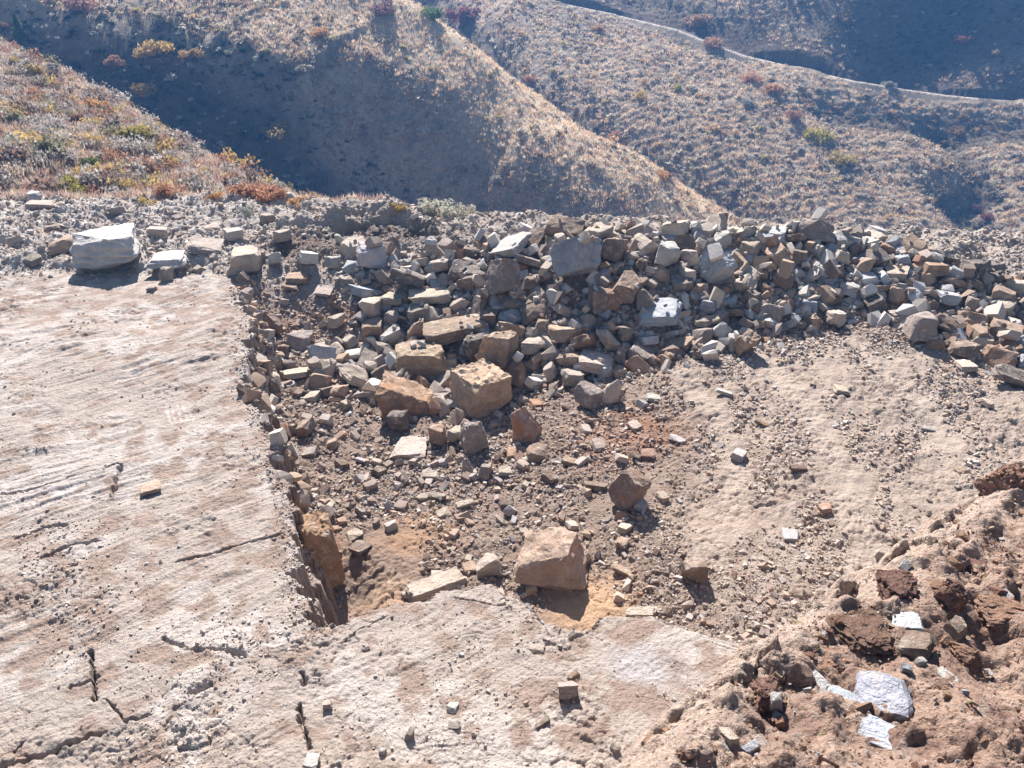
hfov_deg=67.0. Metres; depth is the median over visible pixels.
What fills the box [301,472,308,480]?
rock slab
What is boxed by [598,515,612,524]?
rock
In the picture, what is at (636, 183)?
sagebrush
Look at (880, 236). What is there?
boulder
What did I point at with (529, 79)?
bush
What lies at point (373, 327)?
rock block
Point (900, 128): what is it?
sagebrush
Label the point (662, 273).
rock wedge
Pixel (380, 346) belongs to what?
rock wedge
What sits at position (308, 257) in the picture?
rock slab
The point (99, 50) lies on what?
sagebrush
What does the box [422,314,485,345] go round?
boulder
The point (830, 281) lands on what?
rock block
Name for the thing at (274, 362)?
rock slab
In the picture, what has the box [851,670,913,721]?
boulder
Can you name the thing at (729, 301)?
rock
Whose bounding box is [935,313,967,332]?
boulder
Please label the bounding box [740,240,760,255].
rock block
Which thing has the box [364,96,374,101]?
sagebrush
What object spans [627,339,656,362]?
rock slab
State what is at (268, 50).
bush
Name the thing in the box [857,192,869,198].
sagebrush
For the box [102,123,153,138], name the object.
bush
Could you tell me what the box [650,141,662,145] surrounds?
sagebrush
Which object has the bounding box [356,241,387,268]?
rock
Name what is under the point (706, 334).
rock
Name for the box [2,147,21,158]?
bush
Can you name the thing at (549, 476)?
rock
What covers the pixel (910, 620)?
rock slab
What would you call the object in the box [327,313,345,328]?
rock
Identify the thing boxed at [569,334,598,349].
rock slab
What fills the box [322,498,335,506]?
rock
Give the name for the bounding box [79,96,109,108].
bush
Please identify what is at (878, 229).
rock block
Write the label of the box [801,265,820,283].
rock slab
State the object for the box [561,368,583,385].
rock slab
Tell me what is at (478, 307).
rock slab
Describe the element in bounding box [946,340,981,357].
boulder
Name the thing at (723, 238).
rock
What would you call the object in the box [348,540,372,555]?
rock slab
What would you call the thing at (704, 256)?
rock
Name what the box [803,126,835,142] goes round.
bush
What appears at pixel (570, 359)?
rock wedge
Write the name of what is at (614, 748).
rock
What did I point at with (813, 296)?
rock slab
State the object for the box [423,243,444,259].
rock wedge
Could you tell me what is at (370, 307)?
rock
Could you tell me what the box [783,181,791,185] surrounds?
sagebrush
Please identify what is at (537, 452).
rock
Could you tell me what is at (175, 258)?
boulder
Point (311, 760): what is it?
rock
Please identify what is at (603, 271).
rock wedge
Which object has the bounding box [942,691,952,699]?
rock slab
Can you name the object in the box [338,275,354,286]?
rock
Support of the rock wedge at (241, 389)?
on the ground at (42, 716)
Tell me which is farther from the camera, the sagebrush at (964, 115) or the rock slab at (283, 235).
the sagebrush at (964, 115)
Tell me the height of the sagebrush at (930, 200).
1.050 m
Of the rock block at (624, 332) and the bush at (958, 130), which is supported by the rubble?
the rock block at (624, 332)
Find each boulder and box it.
[69,223,142,269]
[144,250,187,268]
[184,235,224,255]
[226,245,261,275]
[296,510,345,588]
[337,235,365,260]
[348,284,384,297]
[375,370,433,418]
[388,266,425,287]
[389,436,426,459]
[394,368,411,378]
[395,339,446,380]
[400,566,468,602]
[408,286,452,303]
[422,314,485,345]
[449,358,512,418]
[475,330,518,370]
[485,258,520,296]
[491,232,531,256]
[513,526,591,590]
[519,298,547,326]
[543,214,585,239]
[547,324,582,342]
[550,235,601,276]
[550,240,557,255]
[578,348,613,377]
[583,222,614,243]
[607,467,651,511]
[632,218,659,227]
[638,297,682,326]
[700,252,737,283]
[796,218,835,242]
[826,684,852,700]
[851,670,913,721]
[857,714,894,749]
[864,229,886,241]
[886,310,909,323]
[897,630,936,661]
[900,233,927,250]
[901,311,938,341]
[912,260,949,276]
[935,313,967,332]
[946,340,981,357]
[954,310,987,324]
[958,259,990,282]
[980,344,1018,367]
[988,317,1022,339]
[990,263,1005,271]
[991,363,1023,387]
[1016,335,1023,353]
[1016,354,1023,368]
[1017,297,1023,309]
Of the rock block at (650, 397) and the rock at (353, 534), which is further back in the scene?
the rock block at (650, 397)
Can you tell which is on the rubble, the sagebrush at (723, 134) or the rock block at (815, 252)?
the rock block at (815, 252)
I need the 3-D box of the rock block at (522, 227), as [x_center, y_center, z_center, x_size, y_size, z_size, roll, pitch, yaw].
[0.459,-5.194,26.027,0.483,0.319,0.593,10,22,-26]
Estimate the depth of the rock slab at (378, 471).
16.43 m
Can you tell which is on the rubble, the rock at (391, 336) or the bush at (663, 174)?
the rock at (391, 336)
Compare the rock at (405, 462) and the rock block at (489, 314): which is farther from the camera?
the rock block at (489, 314)
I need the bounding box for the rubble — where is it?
[307,207,1023,424]
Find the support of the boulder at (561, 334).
on the rubble
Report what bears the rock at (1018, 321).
on the rubble
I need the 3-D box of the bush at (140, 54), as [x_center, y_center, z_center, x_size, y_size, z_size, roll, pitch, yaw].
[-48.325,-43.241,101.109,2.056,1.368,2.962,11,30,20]
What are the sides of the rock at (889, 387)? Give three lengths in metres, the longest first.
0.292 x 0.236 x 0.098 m
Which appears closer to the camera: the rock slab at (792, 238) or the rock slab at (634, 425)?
the rock slab at (634, 425)
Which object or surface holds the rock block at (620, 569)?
on the ground at (42, 716)
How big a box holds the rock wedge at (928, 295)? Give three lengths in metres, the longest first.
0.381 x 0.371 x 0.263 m
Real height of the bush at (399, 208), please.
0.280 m
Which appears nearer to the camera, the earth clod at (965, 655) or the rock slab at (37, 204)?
the earth clod at (965, 655)
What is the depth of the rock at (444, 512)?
15.04 m
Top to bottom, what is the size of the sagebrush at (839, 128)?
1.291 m
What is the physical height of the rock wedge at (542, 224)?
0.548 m
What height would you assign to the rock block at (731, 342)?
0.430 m
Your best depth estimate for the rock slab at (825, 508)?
13.78 m
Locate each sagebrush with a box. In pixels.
[23,38,36,43]
[25,9,34,13]
[40,23,50,28]
[68,61,81,68]
[93,47,105,52]
[122,63,133,68]
[156,10,166,19]
[163,75,174,80]
[169,15,178,20]
[176,43,185,48]
[184,14,196,18]
[186,62,194,67]
[206,60,214,65]
[210,50,221,56]
[216,0,223,5]
[239,132,248,137]
[253,53,260,61]
[255,72,264,77]
[256,47,268,55]
[257,132,266,139]
[286,54,303,62]
[294,64,305,71]
[295,178,306,185]
[299,64,314,71]
[312,14,321,20]
[351,123,359,129]
[364,49,371,56]
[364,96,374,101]
[381,38,389,42]
[413,126,430,134]
[476,202,488,208]
[496,142,505,147]
[517,126,525,132]
[524,169,531,175]
[536,133,546,139]
[556,76,564,81]
[602,173,610,179]
[609,135,618,143]
[630,181,640,186]
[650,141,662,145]
[657,154,665,159]
[707,123,722,130]
[711,149,719,154]
[719,131,729,137]
[732,217,742,222]
[768,75,777,82]
[776,168,787,174]
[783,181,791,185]
[790,188,798,196]
[790,199,799,205]
[806,178,814,183]
[831,184,841,189]
[835,126,846,132]
[839,140,847,146]
[843,173,854,177]
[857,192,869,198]
[862,92,872,98]
[865,163,874,170]
[890,126,903,130]
[898,218,906,222]
[909,159,920,165]
[914,183,925,189]
[927,197,935,202]
[958,113,969,118]
[971,221,981,226]
[981,141,991,146]
[989,190,1002,197]
[991,48,999,55]
[994,167,1005,171]
[1002,201,1012,207]
[1013,150,1023,156]
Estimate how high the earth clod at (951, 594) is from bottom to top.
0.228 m
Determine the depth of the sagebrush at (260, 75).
101.49 m
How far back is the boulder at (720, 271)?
20.79 m
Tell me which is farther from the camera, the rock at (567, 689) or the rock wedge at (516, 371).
the rock wedge at (516, 371)
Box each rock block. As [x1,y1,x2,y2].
[324,256,340,268]
[334,459,349,469]
[341,334,358,348]
[361,316,383,338]
[368,364,389,379]
[383,241,393,255]
[398,253,414,262]
[420,469,438,480]
[428,424,445,445]
[462,560,475,576]
[476,229,490,247]
[480,306,499,326]
[498,466,512,475]
[498,498,512,506]
[506,446,526,460]
[517,222,531,232]
[528,398,542,409]
[541,360,556,366]
[573,380,603,410]
[579,314,595,330]
[585,218,599,228]
[588,286,607,313]
[590,437,605,451]
[611,562,631,575]
[612,270,643,303]
[615,325,633,340]
[633,233,658,255]
[635,257,649,271]
[644,393,660,401]
[654,491,669,502]
[670,274,693,291]
[692,318,706,327]
[699,299,716,313]
[712,321,732,339]
[727,333,735,351]
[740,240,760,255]
[751,734,766,745]
[754,419,768,426]
[757,270,768,278]
[764,242,790,266]
[782,528,798,542]
[806,314,819,330]
[811,244,824,259]
[818,276,838,285]
[832,384,849,394]
[861,293,887,312]
[867,225,888,234]
[895,254,911,265]
[964,277,983,289]
[990,285,1015,300]
[1004,280,1023,293]
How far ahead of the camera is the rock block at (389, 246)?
24.19 m
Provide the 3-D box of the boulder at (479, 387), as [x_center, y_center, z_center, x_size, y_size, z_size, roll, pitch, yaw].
[-0.798,0.090,18.859,1.285,1.022,1.581,-14,31,-24]
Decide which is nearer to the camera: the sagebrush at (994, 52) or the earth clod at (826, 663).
the earth clod at (826, 663)
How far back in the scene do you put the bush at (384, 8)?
112.80 m
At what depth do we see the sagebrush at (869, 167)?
119.34 m
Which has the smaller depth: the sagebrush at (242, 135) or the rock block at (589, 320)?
the rock block at (589, 320)
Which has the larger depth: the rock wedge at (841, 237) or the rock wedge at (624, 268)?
the rock wedge at (841, 237)
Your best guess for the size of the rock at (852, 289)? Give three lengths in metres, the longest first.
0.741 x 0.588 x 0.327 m
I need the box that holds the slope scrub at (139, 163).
[0,36,319,196]
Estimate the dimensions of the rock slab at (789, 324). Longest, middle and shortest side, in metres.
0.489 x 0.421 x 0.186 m
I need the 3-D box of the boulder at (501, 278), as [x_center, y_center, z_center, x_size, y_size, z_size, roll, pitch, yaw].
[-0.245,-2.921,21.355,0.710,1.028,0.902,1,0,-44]
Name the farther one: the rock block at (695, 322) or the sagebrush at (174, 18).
the sagebrush at (174, 18)
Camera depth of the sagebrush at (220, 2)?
107.81 m
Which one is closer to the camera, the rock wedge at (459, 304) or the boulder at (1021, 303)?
the boulder at (1021, 303)
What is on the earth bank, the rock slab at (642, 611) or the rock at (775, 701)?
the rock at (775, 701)
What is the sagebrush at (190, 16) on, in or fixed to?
on the hills
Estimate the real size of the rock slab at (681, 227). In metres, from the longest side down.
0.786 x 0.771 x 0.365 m
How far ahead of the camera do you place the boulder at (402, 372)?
19.62 m
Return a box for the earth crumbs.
[641,495,1023,767]
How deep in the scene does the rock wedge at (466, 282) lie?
21.86 m
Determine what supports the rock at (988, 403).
on the ground at (42, 716)
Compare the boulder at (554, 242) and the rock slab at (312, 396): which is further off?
the boulder at (554, 242)
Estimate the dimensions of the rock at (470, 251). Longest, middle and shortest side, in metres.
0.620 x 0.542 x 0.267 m
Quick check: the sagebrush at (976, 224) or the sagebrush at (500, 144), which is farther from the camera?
the sagebrush at (976, 224)
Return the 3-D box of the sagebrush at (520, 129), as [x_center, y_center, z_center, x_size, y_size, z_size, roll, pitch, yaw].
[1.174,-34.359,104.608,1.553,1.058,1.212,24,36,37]
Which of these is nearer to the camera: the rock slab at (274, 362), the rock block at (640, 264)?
the rock slab at (274, 362)
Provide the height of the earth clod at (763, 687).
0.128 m
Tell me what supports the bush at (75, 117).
on the hills
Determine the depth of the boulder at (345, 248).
24.08 m
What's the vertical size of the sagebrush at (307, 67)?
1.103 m
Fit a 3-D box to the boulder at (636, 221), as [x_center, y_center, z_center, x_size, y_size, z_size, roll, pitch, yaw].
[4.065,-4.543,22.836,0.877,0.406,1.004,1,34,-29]
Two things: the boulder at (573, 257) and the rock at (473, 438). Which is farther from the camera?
the boulder at (573, 257)
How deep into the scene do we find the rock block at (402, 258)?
23.93 m
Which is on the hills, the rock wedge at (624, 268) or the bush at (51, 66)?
the bush at (51, 66)
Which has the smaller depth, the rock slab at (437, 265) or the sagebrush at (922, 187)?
the rock slab at (437, 265)
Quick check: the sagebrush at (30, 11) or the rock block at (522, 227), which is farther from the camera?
the sagebrush at (30, 11)
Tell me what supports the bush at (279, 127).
on the hills
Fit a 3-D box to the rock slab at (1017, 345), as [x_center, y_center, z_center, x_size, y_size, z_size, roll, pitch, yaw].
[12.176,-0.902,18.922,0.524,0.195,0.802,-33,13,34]
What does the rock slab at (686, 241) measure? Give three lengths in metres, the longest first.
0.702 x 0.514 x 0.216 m
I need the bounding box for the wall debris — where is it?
[235,270,334,518]
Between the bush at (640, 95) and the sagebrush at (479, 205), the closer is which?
the sagebrush at (479, 205)
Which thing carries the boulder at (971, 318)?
on the rubble
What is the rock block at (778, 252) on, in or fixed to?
on the rubble
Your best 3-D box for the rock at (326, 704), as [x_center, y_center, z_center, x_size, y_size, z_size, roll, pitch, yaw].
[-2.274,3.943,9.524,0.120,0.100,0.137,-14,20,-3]
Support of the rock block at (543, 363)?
on the gravel
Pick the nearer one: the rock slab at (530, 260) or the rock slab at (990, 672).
the rock slab at (990, 672)
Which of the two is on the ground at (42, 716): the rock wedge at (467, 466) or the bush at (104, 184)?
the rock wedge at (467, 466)
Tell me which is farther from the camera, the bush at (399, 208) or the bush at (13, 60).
the bush at (13, 60)
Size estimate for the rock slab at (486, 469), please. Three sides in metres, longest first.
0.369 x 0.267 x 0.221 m
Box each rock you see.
[4,235,22,246]
[22,252,41,266]
[26,190,42,201]
[43,224,61,231]
[146,286,157,292]
[158,266,174,281]
[171,214,186,220]
[192,265,205,272]
[204,222,221,230]
[259,213,276,224]
[281,281,299,290]
[286,330,313,351]
[296,417,316,436]
[302,752,320,767]
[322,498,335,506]
[322,700,332,709]
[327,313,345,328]
[327,438,339,448]
[334,234,343,243]
[335,361,349,372]
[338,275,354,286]
[338,399,352,408]
[346,528,362,541]
[355,506,368,518]
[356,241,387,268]
[358,297,382,317]
[361,641,369,650]
[373,269,393,285]
[379,324,405,345]
[379,747,386,754]
[383,306,401,325]
[386,410,408,430]
[400,457,409,464]
[404,727,413,741]
[427,491,446,501]
[435,506,451,518]
[437,238,453,252]
[447,259,472,282]
[447,425,461,441]
[447,702,458,713]
[459,421,488,454]
[462,333,482,361]
[463,245,479,256]
[475,331,489,336]
[498,292,506,302]
[521,335,546,354]
[526,442,548,463]
[529,643,544,654]
[539,373,552,384]
[541,470,557,483]
[546,289,557,307]
[548,380,561,390]
[552,303,570,318]
[567,670,579,680]
[596,329,621,351]
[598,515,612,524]
[602,379,620,404]
[605,288,619,310]
[610,743,620,753]
[615,536,629,548]
[640,448,655,458]
[654,241,679,266]
[655,354,670,362]
[668,434,685,443]
[679,553,707,582]
[680,249,699,266]
[690,221,702,234]
[690,328,713,344]
[697,250,708,270]
[711,308,728,323]
[714,231,731,246]
[719,727,739,746]
[723,296,738,308]
[761,283,773,294]
[761,303,784,322]
[769,691,782,711]
[772,270,794,289]
[772,710,784,721]
[782,297,793,306]
[801,299,817,312]
[824,309,846,326]
[833,249,849,263]
[840,281,861,298]
[874,547,886,560]
[882,384,896,391]
[908,288,923,303]
[913,657,926,666]
[924,338,945,349]
[953,466,965,473]
[963,295,979,312]
[970,323,991,339]
[979,398,993,407]
[1005,316,1022,324]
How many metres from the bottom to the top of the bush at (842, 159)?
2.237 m
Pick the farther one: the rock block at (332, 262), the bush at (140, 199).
the bush at (140, 199)
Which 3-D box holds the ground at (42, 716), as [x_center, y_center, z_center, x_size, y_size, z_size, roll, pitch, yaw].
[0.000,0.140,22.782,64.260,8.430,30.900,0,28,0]
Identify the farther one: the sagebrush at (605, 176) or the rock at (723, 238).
the sagebrush at (605, 176)
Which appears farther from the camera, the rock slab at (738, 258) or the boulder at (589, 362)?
the rock slab at (738, 258)
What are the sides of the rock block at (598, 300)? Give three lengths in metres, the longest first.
0.621 x 0.571 x 0.482 m
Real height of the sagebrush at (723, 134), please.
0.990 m
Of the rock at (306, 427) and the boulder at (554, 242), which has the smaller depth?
the rock at (306, 427)
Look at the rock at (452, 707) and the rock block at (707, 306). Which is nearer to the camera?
the rock at (452, 707)
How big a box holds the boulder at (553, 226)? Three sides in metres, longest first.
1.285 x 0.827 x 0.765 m
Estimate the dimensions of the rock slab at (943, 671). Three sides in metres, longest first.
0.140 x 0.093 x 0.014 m
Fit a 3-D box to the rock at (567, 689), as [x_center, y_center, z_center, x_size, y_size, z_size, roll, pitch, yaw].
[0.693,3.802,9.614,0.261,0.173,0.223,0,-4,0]
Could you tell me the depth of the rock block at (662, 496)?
14.65 m
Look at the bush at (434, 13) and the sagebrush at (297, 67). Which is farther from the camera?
the bush at (434, 13)
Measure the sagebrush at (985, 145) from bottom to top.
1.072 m
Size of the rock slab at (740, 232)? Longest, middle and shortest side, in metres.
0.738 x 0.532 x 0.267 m
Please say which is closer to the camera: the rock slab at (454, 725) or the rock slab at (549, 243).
the rock slab at (454, 725)
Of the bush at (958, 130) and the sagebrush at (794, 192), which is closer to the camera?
the sagebrush at (794, 192)
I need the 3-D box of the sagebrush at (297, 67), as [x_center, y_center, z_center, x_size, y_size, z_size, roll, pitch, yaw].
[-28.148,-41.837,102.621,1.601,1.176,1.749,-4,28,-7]
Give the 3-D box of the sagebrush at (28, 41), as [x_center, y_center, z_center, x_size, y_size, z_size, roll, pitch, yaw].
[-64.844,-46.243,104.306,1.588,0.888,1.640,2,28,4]
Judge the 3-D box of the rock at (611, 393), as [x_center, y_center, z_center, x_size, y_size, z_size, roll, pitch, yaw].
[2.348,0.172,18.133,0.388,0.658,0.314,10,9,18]
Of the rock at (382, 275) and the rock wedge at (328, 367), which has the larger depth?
the rock at (382, 275)
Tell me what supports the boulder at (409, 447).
on the ground at (42, 716)
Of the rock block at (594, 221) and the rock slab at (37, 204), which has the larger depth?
the rock slab at (37, 204)
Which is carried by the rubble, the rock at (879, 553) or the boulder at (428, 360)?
the boulder at (428, 360)
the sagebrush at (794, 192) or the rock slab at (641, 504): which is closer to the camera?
the rock slab at (641, 504)
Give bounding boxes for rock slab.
[24,200,57,209]
[107,206,126,214]
[140,479,161,495]
[146,226,167,238]
[223,227,243,240]
[262,310,282,334]
[268,252,281,264]
[271,354,282,368]
[273,229,291,242]
[277,344,289,354]
[283,367,307,379]
[285,272,310,283]
[288,425,296,433]
[292,388,303,398]
[299,250,318,264]
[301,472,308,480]
[302,446,317,456]
[303,390,320,402]
[307,344,336,366]
[313,285,333,296]
[314,342,328,346]
[328,300,343,311]
[329,341,344,355]
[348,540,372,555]
[357,347,382,367]
[370,466,386,477]
[380,289,407,305]
[407,302,429,322]
[410,257,434,265]
[429,258,449,272]
[431,370,450,386]
[448,721,460,728]
[455,498,474,508]
[469,296,487,313]
[478,464,491,476]
[493,321,524,337]
[502,293,524,311]
[514,253,543,267]
[523,273,554,284]
[523,385,539,390]
[524,226,544,247]
[535,716,549,728]
[544,239,553,247]
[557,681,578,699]
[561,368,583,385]
[562,455,576,465]
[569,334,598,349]
[584,481,608,490]
[601,237,627,261]
[609,222,626,236]
[614,347,627,364]
[617,523,632,534]
[624,355,650,373]
[625,606,654,617]
[626,420,642,431]
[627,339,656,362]
[633,498,648,511]
[660,220,690,235]
[664,336,693,349]
[674,233,695,250]
[688,348,702,358]
[707,212,727,230]
[715,388,731,396]
[725,309,745,317]
[729,251,749,264]
[730,448,746,462]
[733,330,760,355]
[736,225,755,238]
[742,290,760,303]
[768,225,787,240]
[782,320,796,329]
[785,234,807,242]
[789,464,806,471]
[791,249,807,264]
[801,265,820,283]
[801,293,818,300]
[817,502,832,514]
[836,264,844,274]
[864,236,879,248]
[876,284,897,291]
[885,265,909,281]
[892,612,923,630]
[900,662,912,674]
[919,425,934,431]
[934,666,959,685]
[936,289,961,305]
[941,254,956,262]
[942,277,967,289]
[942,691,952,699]
[953,359,977,372]
[961,689,969,696]
[983,668,993,675]
[997,299,1016,315]
[998,339,1022,350]
[1003,588,1014,598]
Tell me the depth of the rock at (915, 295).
20.62 m
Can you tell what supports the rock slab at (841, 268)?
on the rubble
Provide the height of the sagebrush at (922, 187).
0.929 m
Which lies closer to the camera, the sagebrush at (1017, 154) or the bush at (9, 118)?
the bush at (9, 118)
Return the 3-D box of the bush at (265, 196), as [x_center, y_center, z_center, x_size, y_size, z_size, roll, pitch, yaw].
[-9.328,-7.421,30.193,1.152,0.549,1.353,0,28,0]
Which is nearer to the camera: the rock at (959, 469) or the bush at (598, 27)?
the rock at (959, 469)
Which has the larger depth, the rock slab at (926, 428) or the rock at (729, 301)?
the rock at (729, 301)
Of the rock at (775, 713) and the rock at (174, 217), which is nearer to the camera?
the rock at (775, 713)
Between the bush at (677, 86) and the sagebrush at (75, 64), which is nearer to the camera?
the sagebrush at (75, 64)
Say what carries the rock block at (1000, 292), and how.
on the rubble
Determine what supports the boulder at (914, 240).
on the rubble
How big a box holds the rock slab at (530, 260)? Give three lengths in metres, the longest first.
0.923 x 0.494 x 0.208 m
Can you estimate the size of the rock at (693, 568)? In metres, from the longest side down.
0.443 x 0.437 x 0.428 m
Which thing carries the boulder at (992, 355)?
on the rubble
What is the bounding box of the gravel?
[0,188,1023,767]
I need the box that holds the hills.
[0,0,1023,232]
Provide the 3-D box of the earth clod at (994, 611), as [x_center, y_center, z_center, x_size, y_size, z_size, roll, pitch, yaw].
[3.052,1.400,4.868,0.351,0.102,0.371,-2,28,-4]
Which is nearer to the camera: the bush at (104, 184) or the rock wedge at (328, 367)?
the rock wedge at (328, 367)
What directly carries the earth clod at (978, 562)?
on the earth bank
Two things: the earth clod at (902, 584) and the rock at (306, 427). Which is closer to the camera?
the earth clod at (902, 584)
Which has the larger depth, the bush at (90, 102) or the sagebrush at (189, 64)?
the sagebrush at (189, 64)
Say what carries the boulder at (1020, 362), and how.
on the rubble
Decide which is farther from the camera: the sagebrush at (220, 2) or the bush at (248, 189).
the sagebrush at (220, 2)
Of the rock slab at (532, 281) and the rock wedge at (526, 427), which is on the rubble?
the rock slab at (532, 281)
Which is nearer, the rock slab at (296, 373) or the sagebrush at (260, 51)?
the rock slab at (296, 373)
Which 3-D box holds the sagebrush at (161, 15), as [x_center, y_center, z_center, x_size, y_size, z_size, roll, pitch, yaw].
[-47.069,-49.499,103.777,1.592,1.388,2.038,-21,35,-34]
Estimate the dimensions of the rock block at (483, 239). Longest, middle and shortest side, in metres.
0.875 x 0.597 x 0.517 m
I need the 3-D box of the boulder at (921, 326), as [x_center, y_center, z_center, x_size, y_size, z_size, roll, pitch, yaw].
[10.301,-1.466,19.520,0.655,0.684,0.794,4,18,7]
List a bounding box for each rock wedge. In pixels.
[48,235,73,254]
[236,382,247,395]
[319,358,336,377]
[328,384,348,399]
[338,364,368,386]
[376,341,392,353]
[407,318,423,338]
[415,375,430,387]
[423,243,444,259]
[450,297,470,311]
[456,275,474,291]
[461,458,473,474]
[466,265,486,280]
[475,553,501,578]
[504,356,526,387]
[510,407,542,443]
[535,319,549,333]
[537,220,547,227]
[555,350,580,367]
[594,268,610,282]
[617,265,632,274]
[635,287,656,310]
[652,265,670,282]
[694,236,715,257]
[733,271,759,292]
[828,296,843,306]
[833,230,852,249]
[856,257,875,272]
[858,247,891,267]
[880,243,895,253]
[887,286,905,303]
[923,287,933,298]
[942,615,967,641]
[990,270,1002,284]
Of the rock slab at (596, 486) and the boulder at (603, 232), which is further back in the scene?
the boulder at (603, 232)
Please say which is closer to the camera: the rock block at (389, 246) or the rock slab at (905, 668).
the rock slab at (905, 668)
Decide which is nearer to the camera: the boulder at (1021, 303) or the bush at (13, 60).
the boulder at (1021, 303)
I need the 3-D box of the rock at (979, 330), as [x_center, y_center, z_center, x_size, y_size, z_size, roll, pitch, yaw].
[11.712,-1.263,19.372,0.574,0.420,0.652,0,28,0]
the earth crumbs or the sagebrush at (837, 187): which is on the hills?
the sagebrush at (837, 187)
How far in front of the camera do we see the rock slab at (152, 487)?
13.51 m
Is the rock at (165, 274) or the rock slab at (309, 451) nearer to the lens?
the rock slab at (309, 451)
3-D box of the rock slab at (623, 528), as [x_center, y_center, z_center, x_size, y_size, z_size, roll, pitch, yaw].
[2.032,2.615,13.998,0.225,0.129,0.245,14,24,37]
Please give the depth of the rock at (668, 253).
21.12 m
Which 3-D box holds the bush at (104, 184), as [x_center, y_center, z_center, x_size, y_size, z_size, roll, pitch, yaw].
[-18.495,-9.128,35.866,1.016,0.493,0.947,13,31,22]
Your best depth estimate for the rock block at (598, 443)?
16.53 m
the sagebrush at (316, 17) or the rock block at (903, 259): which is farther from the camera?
the sagebrush at (316, 17)
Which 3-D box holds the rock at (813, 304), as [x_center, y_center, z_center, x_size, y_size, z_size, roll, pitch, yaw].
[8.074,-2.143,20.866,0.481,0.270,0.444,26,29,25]
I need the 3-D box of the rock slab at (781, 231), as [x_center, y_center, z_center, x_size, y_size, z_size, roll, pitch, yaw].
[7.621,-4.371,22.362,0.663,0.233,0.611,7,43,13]
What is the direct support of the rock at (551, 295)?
on the rubble
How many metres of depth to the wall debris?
17.99 m
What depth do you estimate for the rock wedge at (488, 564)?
13.44 m
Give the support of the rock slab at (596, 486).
on the ground at (42, 716)
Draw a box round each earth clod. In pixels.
[748,676,783,713]
[816,646,850,674]
[825,608,899,655]
[875,569,918,601]
[933,578,967,612]
[947,640,984,671]
[968,558,987,574]
[973,464,1023,495]
[973,590,1023,630]
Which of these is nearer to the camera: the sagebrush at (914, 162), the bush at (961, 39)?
the sagebrush at (914, 162)
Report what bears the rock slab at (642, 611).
on the ground at (42, 716)
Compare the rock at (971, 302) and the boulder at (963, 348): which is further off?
the rock at (971, 302)
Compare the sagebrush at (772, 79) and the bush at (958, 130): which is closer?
the bush at (958, 130)
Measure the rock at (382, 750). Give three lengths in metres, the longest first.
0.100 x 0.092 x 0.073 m
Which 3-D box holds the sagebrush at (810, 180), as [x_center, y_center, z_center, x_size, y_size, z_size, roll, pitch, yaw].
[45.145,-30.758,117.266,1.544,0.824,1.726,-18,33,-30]
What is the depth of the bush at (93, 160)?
38.29 m
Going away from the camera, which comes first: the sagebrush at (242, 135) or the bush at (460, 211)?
the bush at (460, 211)
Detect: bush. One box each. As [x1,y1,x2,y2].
[0,21,11,28]
[0,114,20,123]
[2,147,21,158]
[9,56,22,63]
[18,63,43,72]
[30,137,62,151]
[42,175,88,193]
[46,63,61,71]
[62,0,100,10]
[66,114,84,122]
[77,156,102,166]
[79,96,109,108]
[99,182,122,192]
[102,54,125,66]
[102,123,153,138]
[129,82,159,97]
[132,49,147,58]
[137,39,174,56]
[137,196,157,205]
[151,181,184,198]
[162,155,183,164]
[171,139,197,152]
[178,47,203,57]
[192,182,205,191]
[198,167,210,174]
[204,191,223,199]
[209,160,234,165]
[225,47,234,54]
[226,181,277,197]
[234,204,254,216]
[256,187,287,201]
[259,119,292,139]
[263,48,271,53]
[286,195,308,207]
[308,27,327,36]
[369,0,395,14]
[390,202,406,211]
[414,5,444,18]
[417,196,440,215]
[427,198,454,217]
[444,6,484,23]
[449,181,459,186]
[450,202,475,218]
[489,175,500,182]
[523,75,536,82]
[591,25,604,30]
[607,129,620,138]
[633,90,647,99]
[655,169,672,179]
[673,83,682,90]
[681,12,714,26]
[702,35,722,47]
[740,70,762,83]
[741,98,754,107]
[759,82,784,93]
[783,109,803,119]
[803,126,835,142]
[827,149,858,165]
[880,80,897,87]
[948,125,964,135]
[952,34,974,44]
[968,203,984,213]
[980,212,995,220]
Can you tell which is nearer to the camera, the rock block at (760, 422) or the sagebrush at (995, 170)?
the rock block at (760, 422)
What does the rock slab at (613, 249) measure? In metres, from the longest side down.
0.690 x 0.684 x 0.551 m
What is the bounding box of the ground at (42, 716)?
[0,190,1023,767]
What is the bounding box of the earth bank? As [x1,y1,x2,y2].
[618,454,1023,767]
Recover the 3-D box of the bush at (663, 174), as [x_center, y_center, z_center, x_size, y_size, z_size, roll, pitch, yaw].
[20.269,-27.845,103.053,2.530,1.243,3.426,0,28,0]
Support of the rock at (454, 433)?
on the ground at (42, 716)
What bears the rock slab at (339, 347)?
on the rubble
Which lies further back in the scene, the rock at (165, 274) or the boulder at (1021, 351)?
the rock at (165, 274)
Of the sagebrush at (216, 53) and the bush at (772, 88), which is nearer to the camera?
the sagebrush at (216, 53)
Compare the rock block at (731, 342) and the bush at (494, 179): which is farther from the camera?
the bush at (494, 179)
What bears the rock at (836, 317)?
on the ground at (42, 716)

